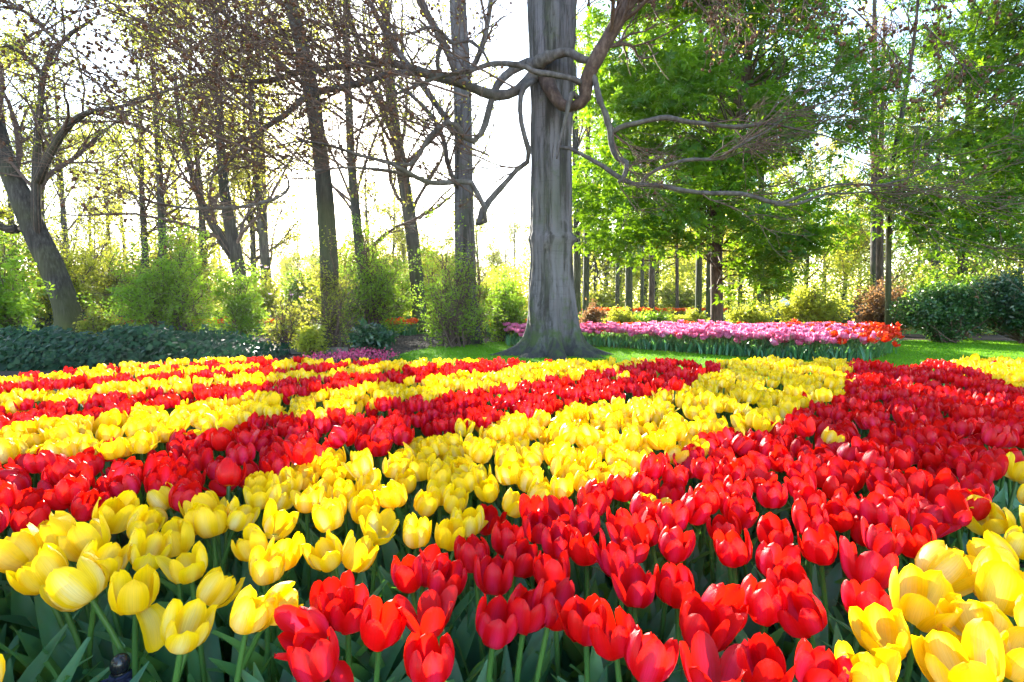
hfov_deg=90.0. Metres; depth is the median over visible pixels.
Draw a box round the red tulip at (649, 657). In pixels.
[624,624,678,681]
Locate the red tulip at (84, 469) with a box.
[59,461,93,487]
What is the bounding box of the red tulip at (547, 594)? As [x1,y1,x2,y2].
[477,578,576,681]
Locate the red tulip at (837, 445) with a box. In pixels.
[828,441,849,453]
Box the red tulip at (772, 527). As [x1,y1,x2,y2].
[710,512,793,628]
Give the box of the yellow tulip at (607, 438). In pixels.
[601,431,624,508]
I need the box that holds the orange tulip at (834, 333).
[829,330,838,337]
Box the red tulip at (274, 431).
[260,427,277,435]
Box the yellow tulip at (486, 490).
[473,474,502,558]
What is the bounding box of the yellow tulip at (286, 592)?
[187,581,303,681]
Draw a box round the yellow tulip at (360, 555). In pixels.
[275,530,395,681]
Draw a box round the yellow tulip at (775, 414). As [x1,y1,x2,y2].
[769,409,781,423]
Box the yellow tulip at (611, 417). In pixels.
[602,413,622,463]
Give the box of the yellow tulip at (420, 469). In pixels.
[398,460,430,550]
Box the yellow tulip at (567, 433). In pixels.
[559,423,578,444]
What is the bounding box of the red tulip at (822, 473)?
[809,463,857,546]
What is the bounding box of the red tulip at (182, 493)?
[129,480,240,598]
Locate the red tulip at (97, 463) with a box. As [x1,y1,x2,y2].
[75,452,123,546]
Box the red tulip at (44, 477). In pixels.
[41,467,56,487]
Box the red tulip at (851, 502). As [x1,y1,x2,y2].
[816,487,862,616]
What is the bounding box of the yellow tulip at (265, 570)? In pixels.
[248,545,285,681]
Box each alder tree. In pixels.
[83,0,341,346]
[184,0,530,330]
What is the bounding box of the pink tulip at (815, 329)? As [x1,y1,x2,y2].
[811,326,818,342]
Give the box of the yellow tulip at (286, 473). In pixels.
[273,466,344,586]
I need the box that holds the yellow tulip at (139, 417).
[126,414,142,455]
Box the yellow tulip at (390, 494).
[373,479,472,597]
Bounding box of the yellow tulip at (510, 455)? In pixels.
[491,449,518,557]
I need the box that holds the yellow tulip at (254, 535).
[231,523,309,681]
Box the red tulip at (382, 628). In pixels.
[360,595,406,681]
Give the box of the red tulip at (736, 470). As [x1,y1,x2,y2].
[718,458,757,547]
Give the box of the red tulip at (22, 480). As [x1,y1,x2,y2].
[5,471,31,490]
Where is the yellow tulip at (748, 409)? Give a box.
[742,403,754,413]
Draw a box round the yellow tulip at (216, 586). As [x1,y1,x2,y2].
[179,566,244,681]
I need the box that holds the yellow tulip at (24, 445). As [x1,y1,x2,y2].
[16,437,104,482]
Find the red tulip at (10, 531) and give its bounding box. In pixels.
[0,462,14,536]
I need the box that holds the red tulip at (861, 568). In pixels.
[839,535,913,681]
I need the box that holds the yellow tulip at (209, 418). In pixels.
[194,413,225,452]
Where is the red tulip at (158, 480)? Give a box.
[144,464,219,592]
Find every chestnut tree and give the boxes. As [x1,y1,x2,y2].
[572,0,926,322]
[846,0,1023,334]
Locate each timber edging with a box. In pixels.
[278,349,303,353]
[315,347,347,353]
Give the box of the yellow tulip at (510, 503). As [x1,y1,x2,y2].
[493,488,520,557]
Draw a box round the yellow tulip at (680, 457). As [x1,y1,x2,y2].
[661,439,688,492]
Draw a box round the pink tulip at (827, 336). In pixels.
[819,333,830,355]
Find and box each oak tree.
[0,0,192,332]
[3,0,372,289]
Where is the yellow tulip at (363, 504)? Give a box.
[301,489,383,603]
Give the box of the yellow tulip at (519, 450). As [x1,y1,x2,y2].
[514,441,538,456]
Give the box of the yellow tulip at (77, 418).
[55,415,81,425]
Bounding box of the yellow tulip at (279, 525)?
[216,498,298,637]
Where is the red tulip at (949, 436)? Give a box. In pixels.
[935,427,957,445]
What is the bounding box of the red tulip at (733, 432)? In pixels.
[728,427,747,437]
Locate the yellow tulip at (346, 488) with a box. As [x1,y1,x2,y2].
[327,478,358,576]
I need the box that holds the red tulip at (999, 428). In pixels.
[981,421,1009,447]
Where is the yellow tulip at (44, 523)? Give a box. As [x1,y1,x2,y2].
[37,520,48,528]
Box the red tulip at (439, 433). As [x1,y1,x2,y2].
[432,416,449,459]
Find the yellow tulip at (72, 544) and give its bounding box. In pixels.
[56,510,154,680]
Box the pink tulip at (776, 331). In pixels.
[771,328,779,355]
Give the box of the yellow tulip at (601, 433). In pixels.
[571,426,603,495]
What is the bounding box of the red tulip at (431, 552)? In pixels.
[336,543,450,677]
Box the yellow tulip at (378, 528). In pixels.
[358,508,399,595]
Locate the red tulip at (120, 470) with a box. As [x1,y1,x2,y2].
[108,459,141,481]
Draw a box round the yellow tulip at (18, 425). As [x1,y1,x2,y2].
[0,421,24,435]
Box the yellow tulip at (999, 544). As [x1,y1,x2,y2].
[953,530,1019,569]
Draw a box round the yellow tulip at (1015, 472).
[1004,452,1023,515]
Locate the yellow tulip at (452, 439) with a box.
[444,430,496,478]
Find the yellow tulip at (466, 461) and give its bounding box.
[450,454,522,540]
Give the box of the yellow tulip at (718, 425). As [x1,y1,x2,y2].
[707,418,728,432]
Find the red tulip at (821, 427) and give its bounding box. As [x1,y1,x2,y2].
[815,420,835,434]
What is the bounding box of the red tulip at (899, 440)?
[888,434,902,450]
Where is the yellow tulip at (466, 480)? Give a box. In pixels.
[451,465,477,536]
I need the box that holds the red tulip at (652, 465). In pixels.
[597,454,665,545]
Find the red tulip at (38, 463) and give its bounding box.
[23,449,56,479]
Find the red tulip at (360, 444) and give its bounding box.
[354,432,370,451]
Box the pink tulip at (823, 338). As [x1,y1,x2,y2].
[820,335,827,352]
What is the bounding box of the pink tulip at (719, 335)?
[714,332,722,354]
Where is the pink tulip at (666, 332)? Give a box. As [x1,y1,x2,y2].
[663,329,669,341]
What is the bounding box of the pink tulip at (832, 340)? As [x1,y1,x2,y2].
[829,337,837,351]
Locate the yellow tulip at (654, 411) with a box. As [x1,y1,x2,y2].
[649,405,656,449]
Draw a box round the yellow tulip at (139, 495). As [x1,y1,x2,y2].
[127,433,148,503]
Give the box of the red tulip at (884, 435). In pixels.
[869,425,895,467]
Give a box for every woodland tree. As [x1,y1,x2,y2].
[0,14,118,287]
[0,29,53,280]
[0,39,87,285]
[0,199,23,272]
[51,101,131,256]
[65,105,156,270]
[78,0,214,272]
[83,123,167,274]
[85,0,241,262]
[117,0,288,310]
[125,80,226,255]
[185,0,314,277]
[198,37,315,284]
[201,95,272,273]
[202,178,225,301]
[271,228,296,285]
[275,217,312,284]
[303,219,318,271]
[306,229,319,274]
[337,133,399,283]
[367,154,421,282]
[379,184,425,277]
[418,199,442,253]
[433,219,454,279]
[442,225,454,264]
[473,181,510,282]
[474,227,484,283]
[476,217,508,282]
[480,182,529,284]
[486,221,519,294]
[510,118,602,289]
[514,0,622,313]
[521,205,529,259]
[571,0,629,314]
[572,116,637,296]
[572,125,615,292]
[572,146,614,307]
[578,6,656,314]
[592,225,639,298]
[597,32,658,311]
[621,32,655,314]
[621,171,673,311]
[623,133,704,315]
[634,37,678,313]
[647,34,686,315]
[648,26,727,319]
[659,234,690,288]
[671,228,706,286]
[679,213,755,300]
[688,26,763,313]
[722,150,774,308]
[723,208,743,313]
[725,136,794,309]
[731,155,807,310]
[753,28,876,314]
[773,145,841,301]
[781,137,843,289]
[807,126,866,296]
[819,153,885,300]
[820,0,942,299]
[831,170,893,296]
[832,86,944,286]
[845,109,953,287]
[860,3,1019,281]
[892,153,972,285]
[893,93,994,286]
[941,107,1023,276]
[978,184,1023,280]
[995,195,1023,281]
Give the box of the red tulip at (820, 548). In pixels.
[750,523,865,651]
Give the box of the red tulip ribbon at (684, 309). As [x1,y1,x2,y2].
[582,307,729,314]
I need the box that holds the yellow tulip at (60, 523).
[22,511,97,642]
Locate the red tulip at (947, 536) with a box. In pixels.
[932,472,957,546]
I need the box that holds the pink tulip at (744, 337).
[741,335,747,350]
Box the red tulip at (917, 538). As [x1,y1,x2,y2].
[892,515,936,560]
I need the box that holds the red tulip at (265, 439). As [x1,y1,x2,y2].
[250,429,274,461]
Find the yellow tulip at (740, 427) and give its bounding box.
[728,423,745,435]
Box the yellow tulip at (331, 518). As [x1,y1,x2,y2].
[312,498,381,597]
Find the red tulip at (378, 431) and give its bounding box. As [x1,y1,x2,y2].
[375,425,392,485]
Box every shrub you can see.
[0,230,49,318]
[0,249,56,331]
[15,168,134,310]
[20,231,109,327]
[73,303,123,335]
[76,219,245,332]
[80,244,147,314]
[99,211,220,291]
[129,219,233,314]
[200,260,272,339]
[229,265,289,323]
[258,264,316,348]
[273,265,320,330]
[284,225,372,351]
[289,321,330,355]
[299,240,354,332]
[307,202,423,345]
[312,200,410,332]
[348,317,398,359]
[387,262,411,316]
[395,253,453,329]
[396,229,454,316]
[410,210,503,347]
[427,203,514,344]
[476,272,527,315]
[480,266,527,341]
[579,298,609,334]
[581,285,624,313]
[601,301,642,334]
[634,306,670,322]
[644,279,705,314]
[664,304,709,323]
[725,294,780,323]
[775,278,855,324]
[826,262,950,302]
[849,277,923,334]
[887,280,1010,342]
[898,252,1011,340]
[919,243,1020,334]
[954,266,1023,343]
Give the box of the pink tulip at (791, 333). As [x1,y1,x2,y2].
[788,330,796,357]
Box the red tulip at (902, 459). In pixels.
[879,445,912,529]
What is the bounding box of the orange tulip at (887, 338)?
[873,334,891,355]
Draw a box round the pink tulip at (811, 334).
[807,332,817,348]
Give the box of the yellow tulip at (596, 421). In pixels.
[587,413,603,431]
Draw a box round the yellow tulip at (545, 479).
[529,477,551,587]
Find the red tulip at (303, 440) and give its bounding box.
[295,434,315,445]
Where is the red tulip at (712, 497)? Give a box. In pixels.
[688,484,719,583]
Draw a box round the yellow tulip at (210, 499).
[158,490,232,662]
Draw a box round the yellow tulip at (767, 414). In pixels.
[764,410,772,420]
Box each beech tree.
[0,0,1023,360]
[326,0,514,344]
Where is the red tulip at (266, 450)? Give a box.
[259,441,281,457]
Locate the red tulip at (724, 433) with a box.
[704,426,732,447]
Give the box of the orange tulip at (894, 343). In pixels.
[880,340,900,354]
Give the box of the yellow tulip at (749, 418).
[745,410,764,431]
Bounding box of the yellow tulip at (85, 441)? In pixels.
[77,434,103,454]
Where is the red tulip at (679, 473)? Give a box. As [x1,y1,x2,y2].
[656,463,715,567]
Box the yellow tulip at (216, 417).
[198,413,218,420]
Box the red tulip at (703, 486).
[695,482,761,582]
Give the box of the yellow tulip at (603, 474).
[588,459,631,546]
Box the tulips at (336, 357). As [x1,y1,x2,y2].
[299,346,401,363]
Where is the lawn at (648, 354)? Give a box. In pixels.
[382,340,1023,388]
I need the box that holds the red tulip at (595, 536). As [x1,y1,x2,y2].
[594,468,614,540]
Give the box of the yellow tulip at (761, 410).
[755,406,776,415]
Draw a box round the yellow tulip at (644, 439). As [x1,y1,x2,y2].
[641,427,651,448]
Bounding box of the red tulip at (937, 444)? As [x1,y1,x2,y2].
[915,441,943,451]
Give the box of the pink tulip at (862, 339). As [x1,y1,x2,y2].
[854,336,866,358]
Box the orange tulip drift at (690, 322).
[592,321,841,330]
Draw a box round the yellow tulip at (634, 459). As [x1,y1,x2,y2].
[625,449,647,471]
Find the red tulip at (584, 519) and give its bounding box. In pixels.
[570,501,604,649]
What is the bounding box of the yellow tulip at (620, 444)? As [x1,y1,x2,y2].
[606,439,656,499]
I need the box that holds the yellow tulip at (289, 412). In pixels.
[282,407,295,415]
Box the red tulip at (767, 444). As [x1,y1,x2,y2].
[759,435,782,515]
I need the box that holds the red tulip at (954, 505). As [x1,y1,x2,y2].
[900,489,971,563]
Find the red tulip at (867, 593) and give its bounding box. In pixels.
[841,578,891,652]
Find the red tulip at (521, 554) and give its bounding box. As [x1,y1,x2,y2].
[454,538,541,678]
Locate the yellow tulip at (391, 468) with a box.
[382,453,429,556]
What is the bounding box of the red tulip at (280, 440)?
[271,431,304,512]
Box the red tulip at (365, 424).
[354,417,373,431]
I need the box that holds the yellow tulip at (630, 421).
[620,417,637,471]
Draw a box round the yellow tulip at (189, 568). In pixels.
[155,540,251,681]
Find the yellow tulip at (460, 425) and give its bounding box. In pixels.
[455,418,474,441]
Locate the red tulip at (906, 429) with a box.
[899,424,918,437]
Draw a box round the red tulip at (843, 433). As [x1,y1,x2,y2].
[830,428,849,444]
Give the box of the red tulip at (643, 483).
[631,471,666,562]
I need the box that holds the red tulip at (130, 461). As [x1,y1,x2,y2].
[123,456,142,481]
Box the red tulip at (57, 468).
[45,456,80,521]
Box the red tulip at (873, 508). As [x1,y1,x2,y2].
[834,491,898,615]
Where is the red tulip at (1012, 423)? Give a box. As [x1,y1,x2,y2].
[1000,418,1023,481]
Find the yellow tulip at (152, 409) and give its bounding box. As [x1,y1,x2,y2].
[143,405,163,414]
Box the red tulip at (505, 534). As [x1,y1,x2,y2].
[459,519,523,655]
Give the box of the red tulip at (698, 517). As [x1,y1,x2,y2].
[670,493,711,609]
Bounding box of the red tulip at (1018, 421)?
[1007,416,1023,450]
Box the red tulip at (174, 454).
[169,448,209,517]
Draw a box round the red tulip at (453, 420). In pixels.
[449,414,468,433]
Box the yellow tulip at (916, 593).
[889,563,962,681]
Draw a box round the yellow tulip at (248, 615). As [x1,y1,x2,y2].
[229,585,278,681]
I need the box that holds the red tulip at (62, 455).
[10,453,67,513]
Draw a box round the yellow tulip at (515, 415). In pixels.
[509,410,522,435]
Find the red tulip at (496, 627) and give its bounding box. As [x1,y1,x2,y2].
[475,594,518,681]
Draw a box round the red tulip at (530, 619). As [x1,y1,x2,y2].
[500,583,548,681]
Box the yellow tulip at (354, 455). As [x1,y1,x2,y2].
[343,447,409,537]
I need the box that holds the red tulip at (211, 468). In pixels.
[206,459,236,559]
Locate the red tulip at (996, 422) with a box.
[985,419,1001,448]
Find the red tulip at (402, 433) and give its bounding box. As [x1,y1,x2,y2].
[393,424,414,512]
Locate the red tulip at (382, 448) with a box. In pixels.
[365,438,392,507]
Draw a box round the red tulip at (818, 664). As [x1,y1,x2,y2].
[794,638,852,681]
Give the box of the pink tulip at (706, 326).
[703,323,710,329]
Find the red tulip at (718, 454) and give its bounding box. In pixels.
[708,446,733,458]
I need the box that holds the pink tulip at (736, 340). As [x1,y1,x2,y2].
[734,337,741,344]
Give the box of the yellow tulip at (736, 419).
[730,413,747,428]
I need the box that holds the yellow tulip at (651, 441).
[645,429,692,526]
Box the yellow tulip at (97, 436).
[95,429,101,441]
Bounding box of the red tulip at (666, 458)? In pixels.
[648,451,669,486]
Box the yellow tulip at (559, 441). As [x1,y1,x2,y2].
[544,436,577,495]
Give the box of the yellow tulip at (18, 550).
[0,522,131,658]
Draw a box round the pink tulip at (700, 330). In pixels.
[696,327,703,333]
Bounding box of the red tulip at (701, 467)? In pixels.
[691,456,715,553]
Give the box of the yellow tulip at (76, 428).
[49,423,78,432]
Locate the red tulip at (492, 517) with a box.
[458,503,506,600]
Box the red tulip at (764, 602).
[741,573,787,633]
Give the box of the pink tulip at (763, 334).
[758,331,766,343]
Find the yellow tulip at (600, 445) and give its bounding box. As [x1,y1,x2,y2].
[591,439,612,458]
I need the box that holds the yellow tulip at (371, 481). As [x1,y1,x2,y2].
[313,468,384,574]
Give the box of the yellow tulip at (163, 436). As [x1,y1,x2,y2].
[156,425,179,455]
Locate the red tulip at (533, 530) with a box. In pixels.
[522,508,555,553]
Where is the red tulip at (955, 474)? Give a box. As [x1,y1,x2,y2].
[950,457,971,534]
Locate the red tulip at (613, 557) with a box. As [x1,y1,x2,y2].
[569,540,635,681]
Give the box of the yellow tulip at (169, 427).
[157,424,173,450]
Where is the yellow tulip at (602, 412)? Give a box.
[591,405,611,417]
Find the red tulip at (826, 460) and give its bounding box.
[782,455,838,544]
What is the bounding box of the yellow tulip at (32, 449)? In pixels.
[25,444,43,487]
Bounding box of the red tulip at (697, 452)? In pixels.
[681,443,704,482]
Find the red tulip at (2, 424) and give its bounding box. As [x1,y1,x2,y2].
[0,417,15,429]
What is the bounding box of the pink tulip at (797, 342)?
[795,339,803,351]
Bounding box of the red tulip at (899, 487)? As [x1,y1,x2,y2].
[879,480,910,571]
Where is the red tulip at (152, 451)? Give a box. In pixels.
[147,447,172,456]
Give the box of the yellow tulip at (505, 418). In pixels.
[496,415,511,425]
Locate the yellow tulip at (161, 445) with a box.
[157,416,177,450]
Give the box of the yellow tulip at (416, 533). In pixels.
[403,512,474,632]
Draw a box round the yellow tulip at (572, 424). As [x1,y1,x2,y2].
[555,415,579,427]
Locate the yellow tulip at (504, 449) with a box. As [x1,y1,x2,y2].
[465,444,515,511]
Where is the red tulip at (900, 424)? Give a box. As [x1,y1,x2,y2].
[890,421,903,433]
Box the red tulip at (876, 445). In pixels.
[860,440,880,454]
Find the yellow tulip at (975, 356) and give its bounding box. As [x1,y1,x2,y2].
[962,353,979,360]
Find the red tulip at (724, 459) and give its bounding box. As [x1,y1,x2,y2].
[701,448,765,531]
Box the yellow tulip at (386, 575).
[378,507,488,640]
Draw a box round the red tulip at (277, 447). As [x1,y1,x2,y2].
[271,437,295,463]
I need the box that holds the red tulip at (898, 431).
[887,427,916,472]
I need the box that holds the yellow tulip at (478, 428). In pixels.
[474,417,512,486]
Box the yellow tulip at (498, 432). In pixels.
[485,422,507,440]
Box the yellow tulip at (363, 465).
[341,451,403,569]
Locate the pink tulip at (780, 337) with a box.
[774,333,783,357]
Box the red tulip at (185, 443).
[181,439,205,492]
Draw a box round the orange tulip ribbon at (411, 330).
[380,317,419,335]
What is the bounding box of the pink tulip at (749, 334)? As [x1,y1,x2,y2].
[746,332,752,350]
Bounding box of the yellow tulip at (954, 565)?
[906,540,976,628]
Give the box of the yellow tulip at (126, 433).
[125,427,137,459]
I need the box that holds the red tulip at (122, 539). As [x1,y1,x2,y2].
[92,469,128,548]
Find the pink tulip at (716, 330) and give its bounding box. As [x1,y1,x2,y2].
[713,327,721,347]
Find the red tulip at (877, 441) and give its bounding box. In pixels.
[863,437,894,490]
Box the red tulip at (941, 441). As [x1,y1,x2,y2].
[937,436,976,454]
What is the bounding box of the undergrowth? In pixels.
[24,230,1023,316]
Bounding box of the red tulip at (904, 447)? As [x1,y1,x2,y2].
[885,444,913,473]
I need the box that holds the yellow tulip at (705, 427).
[695,417,708,433]
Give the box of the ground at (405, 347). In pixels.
[0,334,1023,567]
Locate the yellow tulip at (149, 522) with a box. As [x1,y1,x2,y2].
[125,504,165,579]
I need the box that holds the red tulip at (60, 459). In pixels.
[56,450,87,462]
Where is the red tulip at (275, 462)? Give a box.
[262,450,289,475]
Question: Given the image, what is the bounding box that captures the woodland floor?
[27,302,1001,333]
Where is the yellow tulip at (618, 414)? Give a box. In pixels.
[609,409,627,418]
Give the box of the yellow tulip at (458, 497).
[442,482,469,552]
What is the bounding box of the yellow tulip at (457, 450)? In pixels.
[416,442,464,491]
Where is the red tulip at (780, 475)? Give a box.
[755,451,793,529]
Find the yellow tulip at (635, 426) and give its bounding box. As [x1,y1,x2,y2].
[621,422,640,434]
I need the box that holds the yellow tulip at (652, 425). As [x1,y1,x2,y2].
[640,421,657,455]
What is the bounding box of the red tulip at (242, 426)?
[233,421,251,431]
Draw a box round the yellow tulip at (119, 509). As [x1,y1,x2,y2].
[92,490,139,541]
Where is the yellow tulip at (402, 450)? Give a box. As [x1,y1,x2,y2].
[394,442,426,482]
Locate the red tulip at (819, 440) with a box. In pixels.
[814,437,836,491]
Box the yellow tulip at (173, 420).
[168,415,190,429]
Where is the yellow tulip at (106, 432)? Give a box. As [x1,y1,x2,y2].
[98,423,126,440]
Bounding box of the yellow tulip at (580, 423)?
[576,420,592,429]
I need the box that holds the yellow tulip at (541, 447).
[515,442,549,485]
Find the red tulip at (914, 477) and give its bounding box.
[885,466,926,565]
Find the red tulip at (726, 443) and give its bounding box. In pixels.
[721,437,740,458]
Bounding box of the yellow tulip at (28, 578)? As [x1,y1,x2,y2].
[5,543,147,681]
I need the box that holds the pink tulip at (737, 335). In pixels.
[735,331,741,339]
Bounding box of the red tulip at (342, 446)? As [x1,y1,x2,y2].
[330,424,347,463]
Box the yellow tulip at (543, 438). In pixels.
[535,426,549,470]
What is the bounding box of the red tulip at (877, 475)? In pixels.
[866,466,898,532]
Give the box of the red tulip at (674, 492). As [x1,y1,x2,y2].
[656,479,714,563]
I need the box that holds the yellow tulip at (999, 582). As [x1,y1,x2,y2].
[908,545,1023,671]
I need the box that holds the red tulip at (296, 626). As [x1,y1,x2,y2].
[274,604,328,660]
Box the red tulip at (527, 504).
[519,494,557,588]
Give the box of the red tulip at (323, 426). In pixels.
[311,417,330,442]
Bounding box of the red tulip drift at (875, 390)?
[0,356,1023,480]
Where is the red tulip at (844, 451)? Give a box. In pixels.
[827,442,860,502]
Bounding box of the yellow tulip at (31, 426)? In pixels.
[24,416,39,475]
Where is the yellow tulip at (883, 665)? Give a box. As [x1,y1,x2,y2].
[834,640,900,681]
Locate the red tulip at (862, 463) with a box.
[843,460,867,496]
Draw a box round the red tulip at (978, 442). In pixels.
[958,436,983,445]
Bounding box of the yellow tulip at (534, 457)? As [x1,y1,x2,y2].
[518,446,619,517]
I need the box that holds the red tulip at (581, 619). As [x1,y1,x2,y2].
[555,593,609,681]
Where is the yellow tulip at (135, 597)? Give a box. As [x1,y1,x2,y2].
[108,563,164,681]
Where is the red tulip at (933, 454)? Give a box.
[913,445,968,541]
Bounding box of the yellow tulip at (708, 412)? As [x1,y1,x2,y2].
[693,404,716,421]
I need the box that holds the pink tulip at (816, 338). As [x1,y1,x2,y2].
[814,335,820,356]
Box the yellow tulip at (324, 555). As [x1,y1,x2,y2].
[300,529,372,653]
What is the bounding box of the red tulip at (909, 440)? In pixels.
[890,435,924,467]
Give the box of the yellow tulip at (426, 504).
[382,489,439,586]
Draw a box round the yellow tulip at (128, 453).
[110,437,146,504]
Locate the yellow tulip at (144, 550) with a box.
[74,527,171,670]
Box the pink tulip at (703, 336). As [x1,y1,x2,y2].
[700,333,708,347]
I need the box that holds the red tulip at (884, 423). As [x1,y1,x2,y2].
[879,418,895,431]
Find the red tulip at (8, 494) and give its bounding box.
[0,481,16,640]
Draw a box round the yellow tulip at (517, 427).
[507,417,526,487]
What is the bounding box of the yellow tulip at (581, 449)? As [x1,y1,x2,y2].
[575,446,618,512]
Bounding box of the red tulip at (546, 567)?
[525,550,657,681]
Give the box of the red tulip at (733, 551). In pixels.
[713,528,785,657]
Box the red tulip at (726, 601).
[686,583,748,681]
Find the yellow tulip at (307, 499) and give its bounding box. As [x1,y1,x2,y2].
[290,486,323,600]
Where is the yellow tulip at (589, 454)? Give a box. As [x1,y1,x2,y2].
[580,446,605,537]
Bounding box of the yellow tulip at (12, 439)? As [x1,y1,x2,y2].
[0,436,18,442]
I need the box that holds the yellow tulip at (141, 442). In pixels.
[122,430,159,499]
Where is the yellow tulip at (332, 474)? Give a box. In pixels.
[312,461,346,543]
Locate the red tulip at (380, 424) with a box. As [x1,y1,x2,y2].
[373,416,396,463]
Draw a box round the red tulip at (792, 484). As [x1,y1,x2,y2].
[784,470,849,606]
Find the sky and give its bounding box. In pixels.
[0,0,1023,301]
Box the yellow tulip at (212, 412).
[205,407,219,419]
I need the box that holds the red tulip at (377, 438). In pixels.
[370,427,391,480]
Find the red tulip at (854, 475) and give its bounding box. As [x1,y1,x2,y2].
[827,455,865,548]
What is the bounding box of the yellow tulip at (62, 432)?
[44,422,74,440]
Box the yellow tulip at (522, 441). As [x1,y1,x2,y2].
[500,431,545,512]
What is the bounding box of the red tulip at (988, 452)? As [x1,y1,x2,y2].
[978,449,1018,510]
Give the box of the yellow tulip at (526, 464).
[512,461,530,527]
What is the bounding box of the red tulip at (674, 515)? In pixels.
[654,500,688,612]
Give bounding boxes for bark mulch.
[244,333,498,364]
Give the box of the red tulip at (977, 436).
[971,422,983,440]
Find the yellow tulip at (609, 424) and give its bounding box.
[601,417,619,432]
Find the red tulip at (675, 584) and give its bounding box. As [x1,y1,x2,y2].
[638,562,694,681]
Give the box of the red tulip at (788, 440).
[774,435,793,478]
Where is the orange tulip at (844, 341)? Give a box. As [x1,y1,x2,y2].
[838,339,846,353]
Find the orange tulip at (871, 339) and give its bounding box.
[869,336,878,344]
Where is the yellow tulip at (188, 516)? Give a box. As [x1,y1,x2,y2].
[156,502,223,596]
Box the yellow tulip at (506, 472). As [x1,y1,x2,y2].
[494,459,520,525]
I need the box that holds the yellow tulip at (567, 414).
[557,408,574,446]
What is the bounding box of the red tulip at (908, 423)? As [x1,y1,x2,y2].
[904,417,927,469]
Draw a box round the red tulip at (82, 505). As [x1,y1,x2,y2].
[5,488,109,604]
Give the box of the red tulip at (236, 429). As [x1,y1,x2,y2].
[230,426,240,444]
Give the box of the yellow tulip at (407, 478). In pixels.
[394,468,418,553]
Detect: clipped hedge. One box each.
[32,311,265,330]
[385,315,413,319]
[578,314,775,323]
[770,304,919,327]
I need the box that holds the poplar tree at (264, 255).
[62,0,365,288]
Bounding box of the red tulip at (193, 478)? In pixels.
[171,471,229,584]
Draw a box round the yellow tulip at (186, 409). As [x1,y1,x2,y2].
[177,405,191,429]
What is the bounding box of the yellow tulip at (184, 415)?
[173,411,189,432]
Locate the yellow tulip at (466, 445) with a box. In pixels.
[463,436,487,509]
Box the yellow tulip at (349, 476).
[335,455,362,533]
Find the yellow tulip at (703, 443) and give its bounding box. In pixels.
[688,438,711,515]
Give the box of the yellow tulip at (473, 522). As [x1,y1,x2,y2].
[425,505,490,633]
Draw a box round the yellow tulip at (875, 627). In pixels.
[792,603,910,681]
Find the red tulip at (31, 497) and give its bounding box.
[9,487,47,511]
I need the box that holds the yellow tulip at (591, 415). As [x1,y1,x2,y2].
[589,406,594,418]
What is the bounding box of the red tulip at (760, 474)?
[739,464,805,570]
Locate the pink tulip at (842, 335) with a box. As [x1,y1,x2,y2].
[839,331,848,358]
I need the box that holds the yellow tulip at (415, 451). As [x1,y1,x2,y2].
[412,448,426,484]
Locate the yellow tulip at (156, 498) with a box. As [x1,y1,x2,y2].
[146,482,223,604]
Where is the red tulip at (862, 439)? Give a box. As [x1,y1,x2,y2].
[856,434,870,498]
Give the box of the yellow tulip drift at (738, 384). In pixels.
[0,354,1023,681]
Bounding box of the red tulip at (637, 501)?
[593,491,662,607]
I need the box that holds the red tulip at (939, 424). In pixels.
[925,417,950,431]
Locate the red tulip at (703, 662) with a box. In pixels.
[679,630,746,681]
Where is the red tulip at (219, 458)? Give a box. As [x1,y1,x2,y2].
[215,455,262,524]
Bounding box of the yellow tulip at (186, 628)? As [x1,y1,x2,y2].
[160,598,218,681]
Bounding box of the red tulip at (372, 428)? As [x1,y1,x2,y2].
[367,424,381,435]
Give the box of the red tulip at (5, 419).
[0,415,9,467]
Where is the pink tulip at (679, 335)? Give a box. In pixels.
[676,332,681,338]
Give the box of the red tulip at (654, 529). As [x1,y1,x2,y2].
[638,513,741,609]
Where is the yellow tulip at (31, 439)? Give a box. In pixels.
[19,428,45,448]
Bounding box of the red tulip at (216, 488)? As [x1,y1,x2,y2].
[202,479,288,539]
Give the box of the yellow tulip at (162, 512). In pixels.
[148,507,211,597]
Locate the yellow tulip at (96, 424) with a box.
[92,417,100,433]
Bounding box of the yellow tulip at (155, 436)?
[95,431,157,479]
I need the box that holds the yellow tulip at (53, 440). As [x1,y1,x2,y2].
[44,437,69,444]
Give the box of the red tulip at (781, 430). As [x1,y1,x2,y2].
[773,423,794,437]
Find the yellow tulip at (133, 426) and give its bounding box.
[126,419,151,435]
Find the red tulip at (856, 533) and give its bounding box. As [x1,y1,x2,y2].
[834,513,886,618]
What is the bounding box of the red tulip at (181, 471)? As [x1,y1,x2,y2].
[123,465,223,575]
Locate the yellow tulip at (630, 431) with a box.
[622,427,646,508]
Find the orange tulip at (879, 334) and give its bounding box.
[865,331,884,353]
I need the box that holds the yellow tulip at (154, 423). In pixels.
[142,415,168,451]
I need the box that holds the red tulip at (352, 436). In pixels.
[342,425,357,452]
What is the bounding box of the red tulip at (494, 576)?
[473,554,562,681]
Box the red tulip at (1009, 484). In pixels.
[1004,448,1023,561]
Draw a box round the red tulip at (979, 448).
[966,445,992,456]
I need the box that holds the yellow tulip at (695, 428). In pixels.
[683,419,702,489]
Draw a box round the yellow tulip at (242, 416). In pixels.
[236,408,253,463]
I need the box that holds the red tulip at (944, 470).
[903,468,951,539]
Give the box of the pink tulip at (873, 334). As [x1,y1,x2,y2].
[863,331,880,348]
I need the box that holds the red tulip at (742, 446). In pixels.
[731,433,755,458]
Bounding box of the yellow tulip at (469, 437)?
[464,433,478,457]
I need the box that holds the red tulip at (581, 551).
[535,527,605,681]
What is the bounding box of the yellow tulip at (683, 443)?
[677,434,701,492]
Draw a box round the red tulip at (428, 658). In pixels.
[404,631,487,681]

